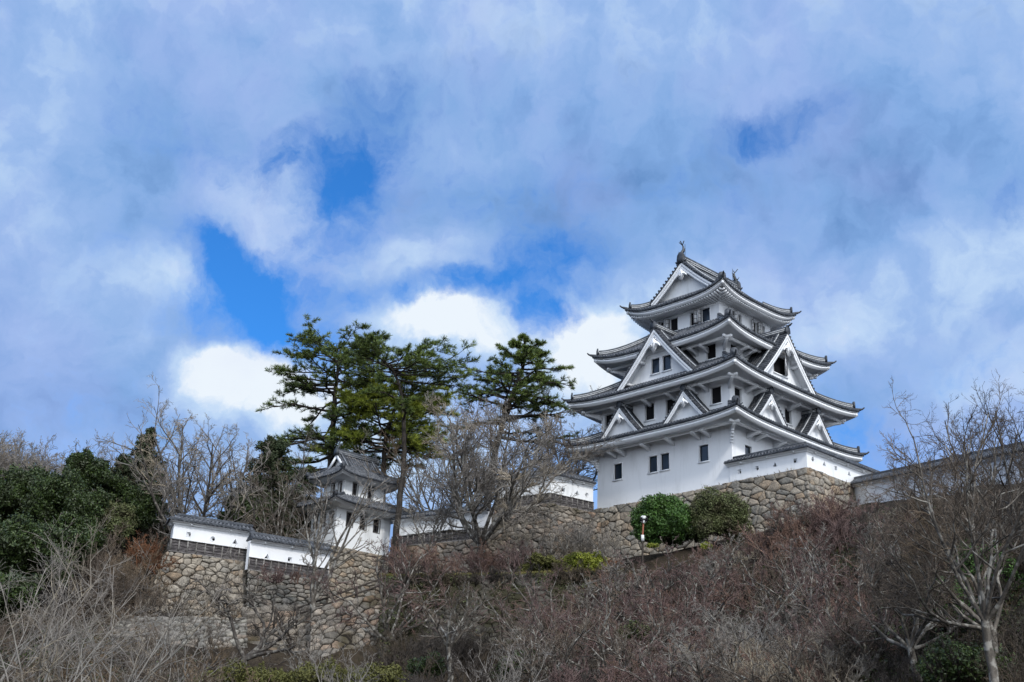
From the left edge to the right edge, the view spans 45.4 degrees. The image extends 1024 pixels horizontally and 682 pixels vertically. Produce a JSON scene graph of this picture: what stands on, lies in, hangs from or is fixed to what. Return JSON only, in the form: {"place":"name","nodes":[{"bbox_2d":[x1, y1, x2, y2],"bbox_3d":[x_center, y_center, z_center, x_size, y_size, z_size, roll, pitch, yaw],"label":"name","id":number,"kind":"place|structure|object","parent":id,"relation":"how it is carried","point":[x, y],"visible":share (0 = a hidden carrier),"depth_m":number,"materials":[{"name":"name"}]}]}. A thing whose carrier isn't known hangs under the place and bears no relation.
{"place":"outdoors","nodes":[
{"label":"outdoors","id":0,"kind":"place"},
{"bbox_2d":[0,481,1023,681],"bbox_3d":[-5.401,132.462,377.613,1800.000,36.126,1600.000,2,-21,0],"label":"ground","id":1,"kind":"structure","parent":0,"point":[275,657],"depth_m":74.90,"materials":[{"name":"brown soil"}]},
{"bbox_2d":[0,565,46,626],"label":"evergreen tree","id":2,"kind":"object","parent":1,"relation":"on","point":[18,589],"visible":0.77,"depth_m":68.14,"materials":[{"name":"green plant"}]},
{"bbox_2d":[0,459,54,525],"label":"evergreen tree","id":3,"kind":"object","parent":1,"relation":"on","point":[12,486],"visible":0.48,"depth_m":86.93,"materials":[{"name":"green plant"}]},
{"bbox_2d":[0,509,68,581],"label":"evergreen tree","id":4,"kind":"object","parent":1,"relation":"on","point":[16,546],"visible":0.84,"depth_m":76.21,"materials":[{"name":"green plant"}]},
{"bbox_2d":[2,465,112,524],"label":"evergreen tree","id":5,"kind":"object","parent":1,"relation":"on","point":[47,498],"visible":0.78,"depth_m":85.48,"materials":[{"name":"green plant"}]},
{"bbox_2d":[27,520,97,588],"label":"evergreen tree","id":6,"kind":"object","parent":1,"relation":"on","point":[84,536],"visible":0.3,"depth_m":78.92,"materials":[{"name":"green plant"}]},
{"bbox_2d":[42,510,111,559],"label":"evergreen tree","id":7,"kind":"object","parent":1,"relation":"on","point":[79,523],"visible":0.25,"depth_m":83.41,"materials":[{"name":"green plant"}]},
{"bbox_2d":[0,519,170,681],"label":"bare shrub","id":8,"kind":"object","parent":1,"relation":"on","point":[47,672],"visible":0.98,"depth_m":33.07,"materials":[{"name":"plant"}]},
{"bbox_2d":[0,500,183,681],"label":"bare shrub","id":9,"kind":"object","parent":1,"relation":"on","point":[34,636],"visible":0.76,"depth_m":35.87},
{"bbox_2d":[63,447,120,492],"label":"evergreen tree","id":10,"kind":"object","parent":1,"relation":"on","point":[87,466],"visible":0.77,"depth_m":93.08,"materials":[{"name":"green plant"}]},
{"bbox_2d":[0,427,197,520],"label":"wood","id":11,"kind":"object","parent":1,"relation":"on","point":[6,460],"visible":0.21,"depth_m":128.23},
{"bbox_2d":[97,494,139,546],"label":"evergreen tree","id":12,"kind":"object","parent":1,"relation":"on","point":[123,512],"visible":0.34,"depth_m":90.49,"materials":[{"name":"green plant"}]},
{"bbox_2d":[91,453,146,565],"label":"conifer","id":13,"kind":"object","parent":1,"relation":"on","point":[122,470],"visible":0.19,"depth_m":97.79,"materials":[{"name":"green plant"}]},
{"bbox_2d":[63,514,193,618],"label":"thicket","id":14,"kind":"object","parent":1,"relation":"on","point":[127,570],"visible":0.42,"depth_m":80.36,"materials":[{"name":"plant"}]},
{"bbox_2d":[103,476,160,530],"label":"evergreen tree","id":15,"kind":"object","parent":1,"relation":"on","point":[140,500],"visible":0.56,"depth_m":94.20,"materials":[{"name":"green plant"}]},
{"bbox_2d":[6,541,269,681],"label":"bare shrub","id":16,"kind":"object","parent":1,"relation":"on","point":[156,667],"visible":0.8,"depth_m":36.64,"materials":[{"name":"plant"}]},
{"bbox_2d":[0,579,278,681],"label":"thicket","id":17,"kind":"object","parent":1,"relation":"on","point":[114,670],"visible":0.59,"depth_m":62.70,"materials":[{"name":"plant"}]},
{"bbox_2d":[125,426,174,565],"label":"conifer","id":18,"kind":"object","parent":1,"relation":"on","point":[150,430],"visible":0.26,"depth_m":102.05,"materials":[{"name":"green plant"}]},
{"bbox_2d":[123,530,180,575],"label":"rust shrub","id":19,"kind":"object","parent":1,"relation":"on","point":[152,550],"visible":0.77,"depth_m":82.96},
{"bbox_2d":[72,593,243,681],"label":"bare shrub","id":20,"kind":"object","parent":1,"relation":"on","point":[155,659],"visible":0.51,"depth_m":42.53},
{"bbox_2d":[131,417,203,544],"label":"bare tree","id":21,"kind":"object","parent":1,"relation":"on","point":[176,482],"visible":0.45,"depth_m":97.36,"materials":[{"name":"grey plant"}]},
{"bbox_2d":[109,615,247,647],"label":"terrace wall","id":22,"kind":"structure","parent":1,"relation":"on","point":[241,628],"depth_m":75.94,"materials":[{"name":"grey stone"}]},
{"bbox_2d":[136,572,273,634],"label":"thicket","id":23,"kind":"object","parent":22,"relation":"on","point":[204,612],"visible":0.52,"depth_m":78.38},
{"bbox_2d":[135,551,246,619],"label":"stone wall","id":24,"kind":"structure","parent":1,"relation":"on","point":[210,566],"depth_m":84.19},
{"bbox_2d":[166,513,254,561],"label":"plaster wall","id":25,"kind":"structure","parent":24,"relation":"on","point":[203,536],"depth_m":85.78,"materials":[{"name":"white"}]},
{"bbox_2d":[83,371,318,540],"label":"bare tree","id":26,"kind":"object","parent":1,"relation":"on","point":[211,489],"visible":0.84,"depth_m":93.73,"materials":[{"name":"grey plant"}]},
{"bbox_2d":[193,657,249,681],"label":"hedge","id":27,"kind":"object","parent":1,"relation":"on","point":[237,675],"visible":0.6,"depth_m":47.57,"materials":[{"name":"green plant"}]},
{"bbox_2d":[217,493,273,529],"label":"evergreen tree","id":28,"kind":"object","parent":1,"relation":"on","point":[247,504],"visible":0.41,"depth_m":95.38,"materials":[{"name":"green plant"}]},
{"bbox_2d":[173,570,323,672],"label":"bare tree","id":29,"kind":"object","parent":1,"relation":"on","point":[256,651],"visible":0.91,"depth_m":65.93,"materials":[{"name":"brown plant"}]},
{"bbox_2d":[229,434,304,586],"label":"conifer","id":30,"kind":"object","parent":1,"relation":"on","point":[279,448],"visible":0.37,"depth_m":99.64,"materials":[{"name":"green plant"}]},
{"bbox_2d":[239,661,297,681],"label":"hedge","id":31,"kind":"object","parent":1,"relation":"on","point":[262,673],"visible":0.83,"depth_m":47.93,"materials":[{"name":"green plant"}]},
{"bbox_2d":[241,604,319,650],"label":"stone wall","id":32,"kind":"structure","parent":1,"relation":"on","point":[251,637],"depth_m":79.13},
{"bbox_2d":[231,457,337,548],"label":"bare tree","id":33,"kind":"object","parent":1,"relation":"on","point":[276,528],"visible":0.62,"depth_m":92.24,"materials":[{"name":"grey plant"}]},
{"bbox_2d":[244,570,328,607],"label":"stone wall","id":34,"kind":"structure","parent":1,"relation":"on","point":[289,592],"depth_m":85.45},
{"bbox_2d":[245,531,332,580],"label":"plaster wall","id":35,"kind":"structure","parent":34,"relation":"on","point":[274,550],"depth_m":86.61,"materials":[{"name":"white"}]},
{"bbox_2d":[279,658,339,681],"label":"hedge","id":36,"kind":"object","parent":1,"relation":"on","point":[305,673],"visible":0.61,"depth_m":48.11,"materials":[{"name":"green plant"}]},
{"bbox_2d":[255,313,395,474],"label":"pine tree","id":37,"kind":"object","parent":1,"relation":"on","point":[310,386],"visible":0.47,"depth_m":108.31,"materials":[{"name":"green plant"}]},
{"bbox_2d":[301,638,384,681],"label":"bare shrub","id":38,"kind":"object","parent":1,"relation":"on","point":[329,679],"visible":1,"depth_m":44.65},
{"bbox_2d":[308,594,387,659],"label":"terrace wall","id":39,"kind":"structure","parent":1,"relation":"on","point":[343,632],"depth_m":77.68,"materials":[{"name":"grey stone"}]},
{"bbox_2d":[319,655,376,681],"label":"hedge","id":40,"kind":"object","parent":1,"relation":"on","point":[344,672],"visible":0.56,"depth_m":47.75,"materials":[{"name":"green plant"}]},
{"bbox_2d":[288,429,412,632],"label":"bare tree","id":41,"kind":"object","parent":1,"relation":"on","point":[314,596],"visible":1,"depth_m":80.48,"materials":[{"name":"grey plant"}]},
{"bbox_2d":[328,545,387,601],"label":"stone wall","id":42,"kind":"structure","parent":1,"relation":"on","point":[344,571],"depth_m":96.59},
{"bbox_2d":[292,441,412,556],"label":"corner turret","id":43,"kind":"object","parent":42,"relation":"on","point":[345,471],"visible":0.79,"depth_m":99.54,"materials":[{"name":"white paint"}]},
{"bbox_2d":[304,532,463,641],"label":"bare shrub","id":44,"kind":"object","parent":1,"relation":"on","point":[403,588],"visible":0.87,"depth_m":77.00,"materials":[{"name":"brown plant"}]},
{"bbox_2d":[306,370,462,501],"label":"pine tree","id":45,"kind":"object","parent":1,"relation":"on","point":[364,406],"visible":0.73,"depth_m":105.73,"materials":[{"name":"green plant"}]},
{"bbox_2d":[363,661,407,681],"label":"hedge","id":46,"kind":"object","parent":1,"relation":"on","point":[391,671],"visible":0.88,"depth_m":48.16,"materials":[{"name":"green plant"}]},
{"bbox_2d":[326,332,481,573],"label":"pine tree","id":47,"kind":"object","parent":1,"relation":"on","point":[411,368],"visible":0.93,"depth_m":102.39,"materials":[{"name":"green plant"}]},
{"bbox_2d":[404,651,445,677],"bbox_3d":[-4.158,15.460,58.263,2.160,1.362,1.945,-4,-22,17],"label":"bush","id":48,"kind":"object","parent":1,"relation":"on","point":[413,665],"visible":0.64,"depth_m":58.08,"materials":[{"name":"green plant"}]},
{"bbox_2d":[385,539,485,573],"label":"stone wall","id":49,"kind":"structure","parent":1,"relation":"on","point":[444,548],"depth_m":96.00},
{"bbox_2d":[391,504,494,545],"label":"plaster wall","id":50,"kind":"structure","parent":49,"relation":"on","point":[406,522],"depth_m":97.94,"materials":[{"name":"white"}]},
{"bbox_2d":[404,478,470,567],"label":"bare tree","id":51,"kind":"object","parent":1,"relation":"on","point":[444,516],"visible":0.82,"depth_m":88.05,"materials":[{"name":"grey plant"}]},
{"bbox_2d":[369,397,514,511],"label":"bare tree","id":52,"kind":"object","parent":1,"relation":"on","point":[394,448],"visible":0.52,"depth_m":101.51,"materials":[{"name":"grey plant"}]},
{"bbox_2d":[408,572,504,681],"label":"bare tree","id":53,"kind":"object","parent":1,"relation":"on","point":[436,623],"visible":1,"depth_m":56.62,"materials":[{"name":"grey plant"}]},
{"bbox_2d":[340,608,614,681],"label":"thicket","id":54,"kind":"object","parent":1,"relation":"on","point":[460,649],"visible":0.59,"depth_m":73.56,"materials":[{"name":"plant"}]},
{"bbox_2d":[378,571,613,657],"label":"bare shrubs","id":55,"kind":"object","parent":1,"relation":"on","point":[488,623],"depth_m":80.60,"materials":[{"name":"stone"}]},
{"bbox_2d":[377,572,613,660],"bbox_3d":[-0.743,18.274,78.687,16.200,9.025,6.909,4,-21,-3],"label":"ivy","id":56,"kind":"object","parent":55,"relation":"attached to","point":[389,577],"visible":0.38,"depth_m":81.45,"materials":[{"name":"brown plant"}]},
{"bbox_2d":[386,558,627,591],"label":"thicket","id":57,"kind":"object","parent":55,"relation":"on","point":[578,578],"visible":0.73,"depth_m":82.11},
{"bbox_2d":[454,627,559,681],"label":"bare shrub","id":58,"kind":"object","parent":1,"relation":"on","point":[509,679],"visible":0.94,"depth_m":44.72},
{"bbox_2d":[395,389,619,571],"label":"bare tree","id":59,"kind":"object","parent":1,"relation":"on","point":[503,475],"visible":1,"depth_m":86.66,"materials":[{"name":"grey plant"}]},
{"bbox_2d":[419,389,601,505],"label":"bare tree","id":60,"kind":"object","parent":1,"relation":"on","point":[568,454],"visible":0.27,"depth_m":102.26,"materials":[{"name":"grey plant"}]},
{"bbox_2d":[444,333,579,502],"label":"pine tree","id":61,"kind":"object","parent":1,"relation":"on","point":[519,380],"visible":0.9,"depth_m":111.01,"materials":[{"name":"green plant"}]},
{"bbox_2d":[480,600,601,681],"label":"bare shrub","id":62,"kind":"object","parent":1,"relation":"on","point":[531,659],"visible":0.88,"depth_m":52.48,"materials":[{"name":"brown plant"}]},
{"bbox_2d":[485,503,603,572],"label":"stone wall","id":63,"kind":"structure","parent":1,"relation":"on","point":[566,515],"depth_m":97.88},
{"bbox_2d":[494,469,596,511],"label":"plaster wall","id":64,"kind":"structure","parent":63,"relation":"on","point":[582,499],"depth_m":99.62,"materials":[{"name":"white"}]},
{"bbox_2d":[509,364,601,490],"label":"bare tree","id":65,"kind":"object","parent":1,"relation":"on","point":[588,432],"visible":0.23,"depth_m":113.23,"materials":[{"name":"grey plant"}]},
{"bbox_2d":[466,538,668,676],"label":"bare shrub","id":66,"kind":"object","parent":1,"relation":"on","point":[539,605],"visible":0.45,"depth_m":69.67,"materials":[{"name":"brown plant"}]},
{"bbox_2d":[497,560,655,681],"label":"bare shrub","id":67,"kind":"object","parent":1,"relation":"on","point":[592,630],"visible":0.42,"depth_m":60.51,"materials":[{"name":"brown plant"}]},
{"bbox_2d":[561,534,654,624],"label":"bare shrub","id":68,"kind":"object","parent":1,"relation":"on","point":[609,569],"visible":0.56,"depth_m":75.34,"materials":[{"name":"brown plant"}]},
{"bbox_2d":[487,562,729,681],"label":"bare shrub","id":69,"kind":"object","parent":1,"relation":"on","point":[599,643],"visible":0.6,"depth_m":58.58,"materials":[{"name":"brown plant"}]},
{"bbox_2d":[591,600,714,681],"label":"bare shrub","id":70,"kind":"object","parent":1,"relation":"on","point":[617,654],"visible":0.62,"depth_m":50.27,"materials":[{"name":"brown plant"}]},
{"bbox_2d":[611,535,698,608],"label":"bare shrub","id":71,"kind":"object","parent":1,"relation":"on","point":[668,575],"visible":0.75,"depth_m":73.31,"materials":[{"name":"brown plant"}]},
{"bbox_2d":[628,492,693,547],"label":"bush","id":72,"kind":"object","parent":1,"relation":"on","point":[668,517],"visible":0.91,"depth_m":87.54,"materials":[{"name":"green plant"}]},
{"bbox_2d":[602,627,730,681],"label":"bare shrub","id":73,"kind":"object","parent":1,"relation":"on","point":[654,675],"visible":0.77,"depth_m":44.77,"materials":[{"name":"brown plant"}]},
{"bbox_2d":[335,490,1023,681],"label":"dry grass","id":74,"kind":"structure","parent":1,"relation":"on","point":[778,602],"depth_m":70.30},
{"bbox_2d":[612,534,759,633],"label":"bare shrub","id":75,"kind":"object","parent":1,"relation":"on","point":[708,584],"visible":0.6,"depth_m":67.34,"materials":[{"name":"brown plant"}]},
{"bbox_2d":[630,558,744,653],"bbox_3d":[8.594,14.130,60.961,5.715,6.561,9.234,2,-21,0],"label":"bare shrub","id":76,"kind":"object","parent":1,"relation":"on","point":[687,615],"visible":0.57,"depth_m":60.66,"materials":[{"name":"brown plant"}]},
{"bbox_2d":[535,522,887,681],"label":"thicket","id":77,"kind":"object","parent":1,"relation":"on","point":[569,677],"visible":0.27,"depth_m":59.81,"materials":[{"name":"plant"}]},
{"bbox_2d":[671,533,758,581],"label":"bare shrub","id":78,"kind":"object","parent":1,"relation":"on","point":[709,569],"visible":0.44,"depth_m":75.38,"materials":[{"name":"brown plant"}]},
{"bbox_2d":[686,484,756,544],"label":"bush","id":79,"kind":"object","parent":1,"relation":"on","point":[715,514],"visible":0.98,"depth_m":86.85,"materials":[{"name":"green plant"}]},
{"bbox_2d":[594,467,856,561],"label":"stone wall","id":80,"kind":"structure","parent":1,"relation":"on","point":[760,494],"depth_m":92.11,"materials":[{"name":"stone"}]},
{"bbox_2d":[560,241,868,508],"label":"castle keep","id":81,"kind":"structure","parent":80,"relation":"on","point":[713,371],"depth_m":102.46,"materials":[{"name":"white paint"}]},
{"bbox_2d":[724,442,879,482],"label":"plaster wall","id":82,"kind":"structure","parent":80,"relation":"on","point":[782,459],"depth_m":92.53,"materials":[{"name":"white"}]},
{"bbox_2d":[656,617,817,681],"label":"bare shrub","id":83,"kind":"object","parent":1,"relation":"on","point":[688,657],"visible":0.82,"depth_m":42.59,"materials":[{"name":"brown plant"}]},
{"bbox_2d":[682,568,812,652],"bbox_3d":[11.152,13.044,55.520,7.167,4.882,4.588,-3,-22,12],"label":"bare shrub","id":84,"kind":"object","parent":1,"relation":"on","point":[734,637],"visible":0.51,"depth_m":55.16,"materials":[{"name":"brown plant"}]},
{"bbox_2d":[662,598,867,681],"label":"thicket","id":85,"kind":"object","parent":1,"relation":"on","point":[831,653],"visible":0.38,"depth_m":46.03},
{"bbox_2d":[702,541,836,630],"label":"bare shrub","id":86,"kind":"object","parent":1,"relation":"on","point":[758,592],"visible":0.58,"depth_m":65.40,"materials":[{"name":"brown plant"}]},
{"bbox_2d":[528,514,1023,681],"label":"thicket","id":87,"kind":"object","parent":1,"relation":"on","point":[1016,646],"visible":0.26,"depth_m":44.72,"materials":[{"name":"plant"}]},
{"bbox_2d":[699,621,877,681],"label":"bare shrub","id":88,"kind":"object","parent":1,"relation":"on","point":[741,677],"visible":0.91,"depth_m":40.50,"materials":[{"name":"brown plant"}]},
{"bbox_2d":[764,495,821,552],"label":"bare shrub","id":89,"kind":"object","parent":1,"relation":"on","point":[790,515],"visible":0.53,"depth_m":77.17,"materials":[{"name":"brown plant"}]},
{"bbox_2d":[727,481,873,565],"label":"thicket","id":90,"kind":"object","parent":1,"relation":"on","point":[835,521],"visible":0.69,"depth_m":76.18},
{"bbox_2d":[737,533,891,632],"bbox_3d":[14.254,12.209,60.392,7.696,5.603,7.532,2,-21,0],"label":"bare shrub","id":91,"kind":"object","parent":1,"relation":"on","point":[822,584],"visible":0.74,"depth_m":59.67,"materials":[{"name":"brown plant"}]},
{"bbox_2d":[776,500,904,612],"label":"bare shrub","id":92,"kind":"object","parent":1,"relation":"on","point":[829,546],"visible":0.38,"depth_m":66.41,"materials":[{"name":"brown plant"}]},
{"bbox_2d":[791,583,951,678],"bbox_3d":[13.552,11.113,45.688,6.421,3.719,4.504,2,-21,0],"label":"bare shrub","id":93,"kind":"object","parent":1,"relation":"on","point":[863,648],"visible":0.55,"depth_m":45.26,"materials":[{"name":"brown plant"}]},
{"bbox_2d":[837,493,943,581],"bbox_3d":[19.745,10.568,63.202,5.584,5.625,6.719,-7,-23,23],"label":"bare shrub","id":94,"kind":"object","parent":1,"relation":"on","point":[860,534],"visible":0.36,"depth_m":63.32,"materials":[{"name":"brown plant"}]},
{"bbox_2d":[833,526,1009,681],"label":"bare tree","id":95,"kind":"object","parent":1,"relation":"on","point":[916,636],"visible":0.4,"depth_m":43.78,"materials":[{"name":"brown plant"}]},
{"bbox_2d":[848,456,1023,680],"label":"bare tree","id":96,"kind":"object","parent":1,"relation":"on","point":[935,584],"visible":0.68,"depth_m":39.80,"materials":[{"name":"brown plant"}]},
{"bbox_2d":[848,476,1023,574],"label":"thicket","id":97,"kind":"object","parent":1,"relation":"on","point":[906,507],"visible":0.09,"depth_m":64.89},
{"bbox_2d":[850,441,1023,504],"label":"plaster wall","id":98,"kind":"structure","parent":1,"relation":"on","point":[858,481],"depth_m":83.64,"materials":[{"name":"white"}]},
{"bbox_2d":[861,368,1023,681],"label":"bare tree","id":99,"kind":"object","parent":1,"relation":"on","point":[983,610],"visible":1,"depth_m":36.23,"materials":[{"name":"brown plant"}]},
{"bbox_2d":[899,404,1023,538],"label":"bare tree","id":100,"kind":"object","parent":1,"relation":"on","point":[988,479],"visible":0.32,"depth_m":53.98,"materials":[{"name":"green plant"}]},
{"bbox_2d":[914,628,1020,681],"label":"bush","id":101,"kind":"object","parent":1,"relation":"on","point":[949,662],"visible":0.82,"depth_m":38.41,"materials":[{"name":"green plant"}]},
{"bbox_2d":[912,379,1023,564],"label":"bare tree","id":102,"kind":"object","parent":1,"relation":"on","point":[1013,449],"visible":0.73,"depth_m":40.77,"materials":[{"name":"brown plant"}]},
{"bbox_2d":[948,539,1023,590],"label":"bush","id":103,"kind":"object","parent":1,"relation":"on","point":[1008,568],"visible":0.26,"depth_m":47.76,"materials":[{"name":"green plant"}]},
{"bbox_2d":[0,0,1023,546],"label":"sky","id":104,"kind":"structure","parent":0,"point":[183,183],"materials":[{"name":"blue"}]},
{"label":"ledge ground","id":105,"kind":"structure","parent":0,"visible":0},
{"bbox_2d":[385,538,542,573],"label":"thicket","id":106,"kind":"object","parent":105,"relation":"on","point":[492,561],"visible":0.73,"depth_m":85.04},
{"bbox_2d":[517,552,564,571],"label":"hedge","id":107,"kind":"object","parent":105,"relation":"on","point":[543,562],"visible":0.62,"depth_m":84.09,"materials":[{"name":"green plant"}]},
{"bbox_2d":[481,511,627,567],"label":"thicket","id":108,"kind":"object","parent":105,"relation":"on","point":[577,543],"visible":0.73,"depth_m":86.51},
{"bbox_2d":[562,550,609,570],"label":"hedge","id":109,"kind":"object","parent":105,"relation":"on","point":[593,560],"visible":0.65,"depth_m":84.25,"materials":[{"name":"green plant"}]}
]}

